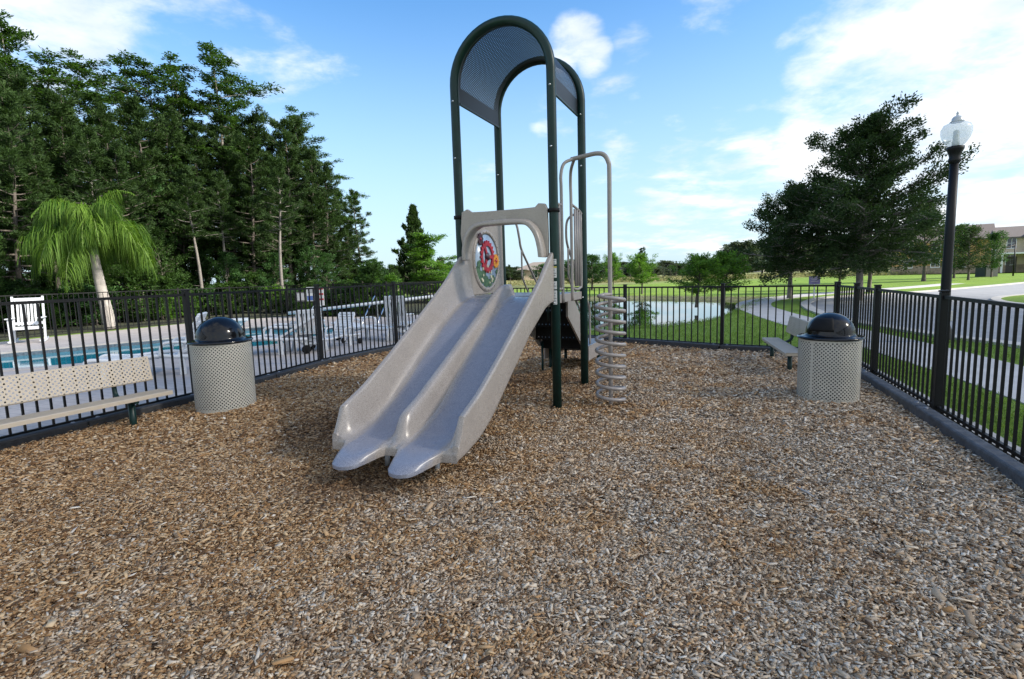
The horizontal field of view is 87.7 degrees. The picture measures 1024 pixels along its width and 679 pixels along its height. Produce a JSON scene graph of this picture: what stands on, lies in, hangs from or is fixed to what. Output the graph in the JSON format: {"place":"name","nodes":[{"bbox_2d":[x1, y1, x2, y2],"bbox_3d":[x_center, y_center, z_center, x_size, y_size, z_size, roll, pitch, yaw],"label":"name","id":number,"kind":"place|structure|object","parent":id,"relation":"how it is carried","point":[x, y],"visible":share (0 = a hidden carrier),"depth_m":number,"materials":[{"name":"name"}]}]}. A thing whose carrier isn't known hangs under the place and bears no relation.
{"place":"outdoors","nodes":[
{"label":"outdoors","id":0,"kind":"place"},
{"bbox_2d":[1,330,355,368],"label":"pool water","id":1,"kind":"structure","parent":0,"point":[37,360],"depth_m":13.40,"materials":[{"name":"liquid"}]},
{"bbox_2d":[0,315,417,435],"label":"pool deck","id":2,"kind":"structure","parent":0,"point":[29,408],"depth_m":10.29,"materials":[{"name":"concrete"}]},
{"bbox_2d":[4,296,48,343],"bbox_3d":[-14.144,-0.576,15.531,0.818,1.349,1.075,-6,8,-31],"label":"rocking chair","id":3,"kind":"object","parent":2,"relation":"on","point":[21,323],"visible":0.63,"depth_m":15.73,"materials":[{"name":"white paint"}]},
{"bbox_2d":[82,312,206,380],"bbox_3d":[-6.239,0.091,9.327,2.088,1.046,0.749,-4,7,-18],"label":"pool lounger","id":4,"kind":"object","parent":2,"relation":"on","point":[157,355],"visible":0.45,"depth_m":9.20,"materials":[{"name":"white plastic"}]},
{"bbox_2d":[0,325,364,370],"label":"pool coping","id":5,"kind":"object","parent":2,"relation":"on","point":[60,347],"visible":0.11,"depth_m":13.82,"materials":[{"name":"concrete"}]},
{"bbox_2d":[1,327,359,357],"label":"pool tile band","id":6,"kind":"object","parent":5,"relation":"attached to","point":[78,348],"visible":0.06,"depth_m":14.42,"materials":[{"name":"tile"}]},
{"bbox_2d":[252,316,315,354],"bbox_3d":[-5.419,-0.064,11.492,2.253,0.786,0.785,-3,7,-12],"label":"pool lounger","id":7,"kind":"object","parent":2,"relation":"on","point":[281,337],"visible":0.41,"depth_m":11.35,"materials":[{"name":"white plastic"}]},
{"bbox_2d":[290,309,327,352],"bbox_3d":[-4.548,-0.214,11.921,0.730,0.945,0.678,-5,8,-25],"label":"plastic armchair","id":8,"kind":"object","parent":2,"relation":"on","point":[308,316],"visible":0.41,"depth_m":11.63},
{"bbox_2d":[300,312,360,350],"bbox_3d":[-4.182,-0.199,12.333,0.571,0.777,1.591,1,7,20],"label":"pool lounger","id":9,"kind":"object","parent":2,"relation":"on","point":[340,327],"visible":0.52,"depth_m":12.70,"materials":[{"name":"white plastic"}]},
{"bbox_2d":[330,316,408,340],"bbox_3d":[-3.614,-0.285,13.747,2.134,0.576,0.713,1,7,20],"label":"pool lounger","id":10,"kind":"object","parent":2,"relation":"on","point":[371,328],"visible":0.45,"depth_m":13.61,"materials":[{"name":"white plastic"}]},
{"bbox_2d":[384,296,413,341],"bbox_3d":[-2.804,-0.534,13.325,0.590,1.139,0.723,-1,7,8],"label":"plastic armchair","id":11,"kind":"object","parent":2,"relation":"on","point":[399,306],"visible":0.46,"depth_m":13.06,"materials":[{"name":"plastic"}]},
{"bbox_2d":[0,294,482,340],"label":"forest floor","id":12,"kind":"structure","parent":0,"point":[64,328],"depth_m":21.83,"materials":[{"name":"plant"}]},
{"bbox_2d":[0,192,53,293],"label":"understorey tree","id":13,"kind":"object","parent":12,"relation":"on","point":[37,278],"visible":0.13,"depth_m":21.43,"materials":[{"name":"green plant"}]},
{"bbox_2d":[0,286,65,330],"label":"hedge shrub","id":14,"kind":"object","parent":12,"relation":"on","point":[27,291],"visible":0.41,"depth_m":19.90,"materials":[{"name":"green plant"}]},
{"bbox_2d":[1,133,78,325],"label":"pine tree","id":15,"kind":"object","parent":12,"relation":"on","point":[50,188],"visible":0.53,"depth_m":21.11,"materials":[{"name":"green plant"}]},
{"bbox_2d":[0,90,81,289],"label":"pine tree","id":16,"kind":"object","parent":12,"relation":"on","point":[7,119],"visible":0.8,"depth_m":20.28,"materials":[{"name":"green plant"}]},
{"bbox_2d":[0,9,95,286],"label":"cypress tree","id":17,"kind":"object","parent":12,"relation":"on","point":[8,47],"visible":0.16,"depth_m":23.54,"materials":[{"name":"green plant"}]},
{"bbox_2d":[0,63,101,280],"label":"pine tree","id":18,"kind":"object","parent":12,"relation":"on","point":[18,82],"visible":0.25,"depth_m":22.51,"materials":[{"name":"green plant"}]},
{"bbox_2d":[47,284,87,325],"bbox_3d":[-18.103,-1.364,21.609,1.213,1.774,1.614,-2,7,1],"label":"hedge shrub","id":19,"kind":"object","parent":12,"relation":"on","point":[62,290],"visible":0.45,"depth_m":21.46,"materials":[{"name":"green plant"}]},
{"bbox_2d":[23,88,127,278],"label":"pine tree","id":20,"kind":"object","parent":12,"relation":"on","point":[59,110],"visible":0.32,"depth_m":23.46,"materials":[{"name":"green plant"}]},
{"bbox_2d":[16,84,137,266],"bbox_3d":[-21.357,-6.386,25.525,5.128,10.945,4.703,2,8,26],"label":"pine tree","id":21,"kind":"object","parent":12,"relation":"on","point":[44,98],"visible":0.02,"depth_m":24.59,"materials":[{"name":"green plant"}]},
{"bbox_2d":[2,45,162,226],"bbox_3d":[-22.745,-7.496,25.922,9.245,13.134,7.081,1,7,18],"label":"cypress tree","id":22,"kind":"object","parent":12,"relation":"on","point":[45,60],"visible":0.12,"depth_m":25.68,"materials":[{"name":"green plant"}]},
{"bbox_2d":[15,188,157,328],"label":"palm tree","id":23,"kind":"object","parent":12,"relation":"on","point":[82,230],"visible":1,"depth_m":18.47,"materials":[{"name":"green plant"}]},
{"bbox_2d":[33,48,147,195],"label":"cypress tree","id":24,"kind":"object","parent":12,"relation":"on","point":[84,70],"visible":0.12,"depth_m":27.25,"materials":[{"name":"green plant"}]},
{"bbox_2d":[61,282,129,326],"bbox_3d":[-17.041,-1.438,21.772,2.467,1.822,1.854,-5,8,-26],"label":"hedge shrub","id":25,"kind":"object","parent":12,"relation":"on","point":[87,288],"visible":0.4,"depth_m":21.60,"materials":[{"name":"green plant"}]},
{"bbox_2d":[59,124,139,264],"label":"pine tree","id":26,"kind":"object","parent":12,"relation":"on","point":[88,143],"visible":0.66,"depth_m":22.36,"materials":[{"name":"green plant"}]},
{"bbox_2d":[69,84,147,200],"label":"cypress tree","id":27,"kind":"object","parent":12,"relation":"on","point":[94,95],"visible":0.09,"depth_m":26.66,"materials":[{"name":"green plant"}]},
{"bbox_2d":[70,97,165,275],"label":"pine tree","id":28,"kind":"object","parent":12,"relation":"on","point":[103,119],"visible":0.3,"depth_m":25.19,"materials":[{"name":"green plant"}]},
{"bbox_2d":[30,48,218,294],"bbox_3d":[-21.271,-8.460,29.067,10.000,14.206,7.659,4,9,38],"label":"cypress tree","id":29,"kind":"object","parent":12,"relation":"on","point":[128,72],"visible":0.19,"depth_m":28.42,"materials":[{"name":"green plant"}]},
{"bbox_2d":[85,138,168,320],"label":"pine tree","id":30,"kind":"object","parent":12,"relation":"on","point":[116,152],"visible":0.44,"depth_m":23.33,"materials":[{"name":"green plant"}]},
{"bbox_2d":[105,263,175,321],"bbox_3d":[-16.228,-2.067,23.163,2.917,2.635,2.112,0,7,11],"label":"hedge shrub","id":31,"kind":"object","parent":12,"relation":"on","point":[138,286],"visible":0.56,"depth_m":22.99,"materials":[{"name":"green plant"}]},
{"bbox_2d":[109,93,195,272],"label":"pine tree","id":32,"kind":"object","parent":12,"relation":"on","point":[136,125],"visible":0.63,"depth_m":26.37,"materials":[{"name":"green plant"}]},
{"bbox_2d":[114,170,195,298],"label":"understorey tree","id":33,"kind":"object","parent":12,"relation":"on","point":[152,193],"visible":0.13,"depth_m":27.28,"materials":[{"name":"green plant"}]},
{"bbox_2d":[141,224,190,294],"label":"understorey tree","id":34,"kind":"object","parent":12,"relation":"on","point":[157,232],"visible":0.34,"depth_m":25.59,"materials":[{"name":"green plant"}]},
{"bbox_2d":[150,272,195,315],"bbox_3d":[-16.122,-2.103,25.319,1.816,2.183,2.508,-8,9,-41],"label":"hedge shrub","id":35,"kind":"object","parent":12,"relation":"on","point":[175,282],"visible":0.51,"depth_m":25.14,"materials":[{"name":"green plant"}]},
{"bbox_2d":[104,56,249,259],"bbox_3d":[-20.517,-8.484,30.234,8.556,13.926,7.800,2,8,28],"label":"cypress tree","id":36,"kind":"object","parent":12,"relation":"on","point":[151,76],"visible":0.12,"depth_m":29.14,"materials":[{"name":"green plant"}]},
{"bbox_2d":[137,105,217,275],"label":"pine tree","id":37,"kind":"object","parent":12,"relation":"on","point":[176,122],"visible":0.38,"depth_m":27.79,"materials":[{"name":"green plant"}]},
{"bbox_2d":[158,189,217,290],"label":"understorey tree","id":38,"kind":"object","parent":12,"relation":"on","point":[184,244],"visible":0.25,"depth_m":27.99,"materials":[{"name":"green plant"}]},
{"bbox_2d":[145,51,233,287],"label":"cypress tree","id":39,"kind":"object","parent":12,"relation":"on","point":[178,83],"visible":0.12,"depth_m":30.10,"materials":[{"name":"green plant"}]},
{"bbox_2d":[159,161,230,287],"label":"pine tree","id":40,"kind":"object","parent":12,"relation":"on","point":[185,175],"visible":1,"depth_m":25.55,"materials":[{"name":"green plant"}]},
{"bbox_2d":[180,240,219,291],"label":"understorey tree","id":41,"kind":"object","parent":12,"relation":"on","point":[208,277],"visible":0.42,"depth_m":28.41,"materials":[{"name":"green plant"}]},
{"bbox_2d":[169,118,248,283],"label":"pine tree","id":42,"kind":"object","parent":12,"relation":"on","point":[194,128],"visible":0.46,"depth_m":28.97,"materials":[{"name":"green plant"}]},
{"bbox_2d":[194,170,249,280],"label":"pine tree","id":43,"kind":"object","parent":12,"relation":"on","point":[217,196],"visible":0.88,"depth_m":27.37,"materials":[{"name":"green plant"}]},
{"bbox_2d":[204,251,249,291],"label":"understorey tree","id":44,"kind":"object","parent":12,"relation":"on","point":[227,259],"visible":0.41,"depth_m":27.50,"materials":[{"name":"green plant"}]},
{"bbox_2d":[209,281,250,312],"bbox_3d":[-14.212,-2.105,26.864,1.950,1.702,2.694,-5,8,-28],"label":"hedge shrub","id":45,"kind":"object","parent":12,"relation":"on","point":[230,283],"visible":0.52,"depth_m":26.67,"materials":[{"name":"green plant"}]},
{"bbox_2d":[145,40,317,272],"bbox_3d":[-17.012,-9.454,31.854,10.741,15.259,8.226,-8,9,-43],"label":"cypress tree","id":46,"kind":"object","parent":12,"relation":"on","point":[216,59],"visible":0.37,"depth_m":30.27,"materials":[{"name":"green plant"}]},
{"bbox_2d":[186,104,294,301],"bbox_3d":[-15.726,-7.279,30.309,5.646,11.235,4.961,0,7,16],"label":"pine tree","id":47,"kind":"object","parent":12,"relation":"on","point":[214,135],"visible":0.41,"depth_m":29.77,"materials":[{"name":"green plant"}]},
{"bbox_2d":[202,128,294,302],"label":"pine tree","id":48,"kind":"object","parent":12,"relation":"on","point":[256,254],"visible":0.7,"depth_m":29.09,"materials":[{"name":"green plant"}]},
{"bbox_2d":[234,270,274,312],"bbox_3d":[-13.166,-2.472,27.463,2.207,2.225,1.598,-3,7,-10],"label":"hedge shrub","id":49,"kind":"object","parent":12,"relation":"on","point":[251,278],"visible":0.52,"depth_m":27.13,"materials":[{"name":"green plant"}]},
{"bbox_2d":[203,76,308,293],"bbox_3d":[-17.517,-8.888,33.121,8.513,13.856,7.761,1,7,20],"label":"cypress tree","id":50,"kind":"object","parent":12,"relation":"on","point":[229,93],"visible":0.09,"depth_m":31.94,"materials":[{"name":"green plant"}]},
{"bbox_2d":[231,103,296,278],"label":"pine tree","id":51,"kind":"object","parent":12,"relation":"on","point":[254,119],"visible":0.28,"depth_m":31.59,"materials":[{"name":"green plant"}]},
{"bbox_2d":[238,152,311,283],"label":"pine tree","id":52,"kind":"object","parent":12,"relation":"on","point":[307,235],"visible":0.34,"depth_m":30.24,"materials":[{"name":"green plant"}]},
{"bbox_2d":[256,250,293,302],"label":"understorey tree","id":53,"kind":"object","parent":12,"relation":"on","point":[273,257],"visible":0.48,"depth_m":29.36,"materials":[{"name":"green plant"}]},
{"bbox_2d":[249,155,305,311],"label":"pine tree","id":54,"kind":"object","parent":12,"relation":"on","point":[277,168],"visible":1,"depth_m":26.64,"materials":[{"name":"green plant"}]},
{"bbox_2d":[249,117,344,288],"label":"pine tree","id":55,"kind":"object","parent":12,"relation":"on","point":[286,136],"visible":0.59,"depth_m":30.91,"materials":[{"name":"green plant"}]},
{"bbox_2d":[288,241,322,287],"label":"understorey tree","id":56,"kind":"object","parent":12,"relation":"on","point":[303,253],"visible":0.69,"depth_m":31.36,"materials":[{"name":"green plant"}]},
{"bbox_2d":[280,115,333,302],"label":"pine tree","id":57,"kind":"object","parent":12,"relation":"on","point":[297,131],"visible":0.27,"depth_m":32.56,"materials":[{"name":"green plant"}]},
{"bbox_2d":[262,148,352,277],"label":"pine tree","id":58,"kind":"object","parent":12,"relation":"on","point":[308,154],"visible":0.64,"depth_m":31.85,"materials":[{"name":"green plant"}]},
{"bbox_2d":[270,105,365,280],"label":"cypress tree","id":59,"kind":"object","parent":12,"relation":"on","point":[308,142],"visible":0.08,"depth_m":34.39,"materials":[{"name":"green plant"}]},
{"bbox_2d":[311,250,342,289],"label":"understorey tree","id":60,"kind":"object","parent":12,"relation":"on","point":[323,261],"visible":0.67,"depth_m":30.55,"materials":[{"name":"green plant"}]},
{"bbox_2d":[295,159,366,289],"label":"pine tree","id":61,"kind":"object","parent":12,"relation":"on","point":[325,167],"visible":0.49,"depth_m":33.02,"materials":[{"name":"green plant"}]},
{"bbox_2d":[296,144,370,293],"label":"cypress tree","id":62,"kind":"object","parent":12,"relation":"on","point":[316,146],"visible":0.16,"depth_m":35.82,"materials":[{"name":"green plant"}]},
{"bbox_2d":[332,218,372,281],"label":"pine tree","id":63,"kind":"object","parent":12,"relation":"on","point":[352,239],"visible":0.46,"depth_m":36.07,"materials":[{"name":"green plant"}]},
{"bbox_2d":[333,259,385,313],"bbox_3d":[-6.120,-2.273,23.286,2.081,2.419,2.875,2,8,28],"label":"hedge shrub","id":64,"kind":"object","parent":12,"relation":"on","point":[369,272],"visible":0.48,"depth_m":22.80,"materials":[{"name":"green plant"}]},
{"bbox_2d":[344,188,376,266],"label":"pine tree","id":65,"kind":"object","parent":12,"relation":"on","point":[352,205],"visible":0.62,"depth_m":40.04,"materials":[{"name":"green plant"}]},
{"bbox_2d":[391,204,443,300],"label":"evergreen tree","id":66,"kind":"object","parent":12,"relation":"on","point":[414,222],"visible":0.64,"depth_m":34.85,"materials":[{"name":"green plant"}]},
{"bbox_2d":[401,232,456,302],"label":"cypress tree","id":67,"kind":"object","parent":12,"relation":"on","point":[426,263],"visible":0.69,"depth_m":32.35,"materials":[{"name":"green plant"}]},
{"bbox_2d":[0,336,1023,678],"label":"playground surface","id":68,"kind":"object","parent":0,"point":[572,354],"visible":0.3,"depth_m":3.70,"materials":[{"name":"wood"}]},
{"bbox_2d":[0,420,88,450],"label":"border timber","id":69,"kind":"object","parent":68,"relation":"on","point":[16,441],"visible":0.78,"depth_m":5.47,"materials":[{"name":"plastic"}]},
{"bbox_2d":[0,356,172,429],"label":"park bench","id":70,"kind":"object","parent":68,"relation":"on","point":[130,400],"visible":0.98,"depth_m":5.61,"materials":[{"name":"beige"}]},
{"bbox_2d":[84,393,196,427],"bbox_3d":[-4.447,0.876,6.539,0.110,0.172,1.391,1,7,22],"label":"border timber","id":71,"kind":"object","parent":68,"relation":"on","point":[124,414],"visible":0.62,"depth_m":6.42,"materials":[{"name":"plastic"}]},
{"bbox_2d":[186,316,256,413],"bbox_3d":[-3.653,0.304,6.732,0.742,1.195,0.742,-5,7,-23],"label":"litter bin","id":72,"kind":"object","parent":68,"relation":"on","point":[220,356],"visible":0.98,"depth_m":6.48,"materials":[{"name":"grey"}]},
{"bbox_2d":[0,281,492,438],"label":"pool fence","id":73,"kind":"object","parent":68,"relation":"on","point":[185,294],"visible":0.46,"depth_m":7.29,"materials":[{"name":"black metal"}]},
{"bbox_2d":[272,359,327,377],"bbox_3d":[-3.628,0.527,9.218,0.110,0.172,1.405,0,7,15],"label":"border timber","id":74,"kind":"object","parent":68,"relation":"on","point":[313,365],"visible":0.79,"depth_m":9.16,"materials":[{"name":"plastic"}]},
{"bbox_2d":[326,345,394,363],"bbox_3d":[-2.964,0.310,10.853,0.110,0.172,2.194,2,8,26],"label":"border timber","id":75,"kind":"object","parent":68,"relation":"on","point":[354,355],"visible":0.39,"depth_m":10.57,"materials":[{"name":"plastic"}]},
{"bbox_2d":[332,15,626,478],"bbox_3d":[0.353,-1.335,6.436,2.006,4.682,6.174,1,7,23],"label":"play structure","id":76,"kind":"object","parent":68,"relation":"on","point":[428,394],"visible":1,"depth_m":5.97,"materials":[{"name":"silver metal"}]},
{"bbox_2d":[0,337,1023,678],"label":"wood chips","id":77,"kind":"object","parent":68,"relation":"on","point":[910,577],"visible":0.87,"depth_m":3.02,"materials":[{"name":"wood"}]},
{"bbox_2d":[622,338,719,349],"bbox_3d":[3.224,0.106,11.018,2.138,0.172,0.110,5,9,43],"label":"border timber","id":78,"kind":"object","parent":68,"relation":"on","point":[673,343],"visible":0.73,"depth_m":10.90,"materials":[{"name":"plastic"}]},
{"bbox_2d":[513,281,838,347],"bbox_3d":[2.512,-0.478,11.761,8.060,1.475,0.278,4,9,41],"label":"pond fence","id":79,"kind":"object","parent":68,"relation":"on","point":[722,305],"visible":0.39,"depth_m":10.49,"materials":[{"name":"black metal"}]},
{"bbox_2d":[762,315,808,369],"bbox_3d":[4.359,0.157,8.367,0.498,0.922,1.830,0,7,16],"label":"park bench","id":80,"kind":"object","parent":68,"relation":"on","point":[785,348],"visible":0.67,"depth_m":8.47,"materials":[{"name":"beige"}]},
{"bbox_2d":[796,312,865,403],"bbox_3d":[3.748,0.206,6.304,0.702,1.056,0.702,-7,9,-36],"label":"litter bin","id":81,"kind":"object","parent":68,"relation":"on","point":[829,350],"visible":0.99,"depth_m":6.07,"materials":[{"name":"grey"}]},
{"bbox_2d":[858,370,926,413],"bbox_3d":[4.534,0.621,6.443,0.124,0.172,2.046,1,7,19],"label":"border timber","id":82,"kind":"object","parent":68,"relation":"on","point":[905,400],"visible":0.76,"depth_m":6.18,"materials":[{"name":"plastic"}]},
{"bbox_2d":[914,405,1023,488],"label":"border timber","id":83,"kind":"object","parent":68,"relation":"on","point":[1009,467],"visible":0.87,"depth_m":4.30,"materials":[{"name":"plastic"}]},
{"bbox_2d":[0,268,1023,446],"bbox_3d":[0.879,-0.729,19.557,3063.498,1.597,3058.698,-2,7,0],"label":"lawn","id":84,"kind":"structure","parent":0,"point":[889,281],"depth_m":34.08,"materials":[{"name":"plant"}]},
{"bbox_2d":[0,280,444,337],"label":"pool fence","id":85,"kind":"object","parent":84,"relation":"on","point":[228,287],"visible":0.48,"depth_m":21.79,"materials":[{"name":"black metal"}]},
{"bbox_2d":[587,254,607,289],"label":"tree","id":86,"kind":"object","parent":84,"relation":"on","point":[591,259],"visible":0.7,"depth_m":47.31,"materials":[{"name":"green plant"}]},
{"bbox_2d":[620,252,660,293],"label":"tree","id":87,"kind":"object","parent":84,"relation":"on","point":[639,262],"visible":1,"depth_m":36.04,"materials":[{"name":"green plant"}]},
{"bbox_2d":[664,251,730,307],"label":"pond tree","id":88,"kind":"object","parent":84,"relation":"on","point":[700,264],"visible":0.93,"depth_m":21.81,"materials":[{"name":"green plant"}]},
{"bbox_2d":[696,249,750,295],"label":"pond tree","id":89,"kind":"object","parent":84,"relation":"on","point":[728,259],"visible":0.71,"depth_m":22.51,"materials":[{"name":"green plant"}]},
{"bbox_2d":[506,270,961,285],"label":"rough meadow","id":90,"kind":"structure","parent":84,"relation":"on","point":[530,282],"depth_m":75.43,"materials":[{"name":"plant"}]},
{"bbox_2d":[721,239,766,274],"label":"distant tree","id":91,"kind":"object","parent":84,"relation":"on","point":[738,244],"visible":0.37,"depth_m":106.32,"materials":[{"name":"green plant"}]},
{"bbox_2d":[732,178,856,298],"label":"oak tree","id":92,"kind":"object","parent":84,"relation":"on","point":[784,265],"visible":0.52,"depth_m":25.42,"materials":[{"name":"green plant"}]},
{"bbox_2d":[760,90,981,300],"bbox_3d":[14.838,-5.777,22.802,7.864,8.257,7.933,4,9,41],"label":"oak tree","id":93,"kind":"object","parent":84,"relation":"on","point":[873,133],"visible":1,"depth_m":21.63,"materials":[{"name":"green plant"}]},
{"bbox_2d":[801,282,1023,348],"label":"kerb","id":94,"kind":"structure","parent":84,"relation":"on","point":[804,304],"depth_m":18.50,"materials":[{"name":"concrete"}]},
{"bbox_2d":[905,194,956,280],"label":"lawn tree","id":95,"kind":"object","parent":84,"relation":"on","point":[931,237],"visible":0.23,"depth_m":43.03,"materials":[{"name":"green plant"}]},
{"bbox_2d":[860,361,1023,463],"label":"mow strip","id":96,"kind":"object","parent":84,"relation":"on","point":[1018,448],"visible":0.03,"depth_m":4.97,"materials":[{"name":"concrete"}]},
{"bbox_2d":[834,282,1023,462],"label":"roadside fence","id":97,"kind":"object","parent":96,"relation":"on","point":[936,401],"visible":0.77,"depth_m":5.30,"materials":[{"name":"black metal"}]},
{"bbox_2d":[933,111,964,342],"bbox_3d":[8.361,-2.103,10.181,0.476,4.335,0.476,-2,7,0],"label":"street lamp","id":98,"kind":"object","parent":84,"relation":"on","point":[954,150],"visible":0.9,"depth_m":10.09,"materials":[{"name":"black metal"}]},
{"bbox_2d":[890,223,1023,274],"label":"apartment house","id":99,"kind":"structure","parent":84,"relation":"on","point":[1016,234],"depth_m":69.72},
{"bbox_2d":[953,224,995,279],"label":"lawn tree","id":100,"kind":"object","parent":84,"relation":"on","point":[976,242],"visible":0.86,"depth_m":43.32,"materials":[{"name":"green plant"}]},
{"bbox_2d":[975,230,1009,276],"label":"lawn tree","id":101,"kind":"object","parent":84,"relation":"on","point":[996,237],"visible":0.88,"depth_m":49.20,"materials":[{"name":"green plant"}]},
{"bbox_2d":[0,0,1023,283],"label":"sky","id":102,"kind":"structure","parent":0,"point":[698,109],"materials":[{"name":"blue"}]},
{"bbox_2d":[577,299,744,329],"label":"pond water","id":103,"kind":"structure","parent":0,"point":[688,310],"depth_m":23.24,"materials":[{"name":"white liquid"}]},
{"bbox_2d":[422,294,782,329],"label":"bank reeds","id":104,"kind":"object","parent":103,"relation":"on","point":[695,320],"visible":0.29,"depth_m":17.45,"materials":[{"name":"green plant"}]},
{"bbox_2d":[735,283,1023,403],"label":"footpath","id":105,"kind":"structure","parent":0,"point":[779,313],"depth_m":9.24,"materials":[{"name":"concrete"}]},
{"bbox_2d":[811,283,1023,341],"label":"road","id":106,"kind":"structure","parent":0,"point":[987,293],"depth_m":18.20,"materials":[{"name":"asphalt"}]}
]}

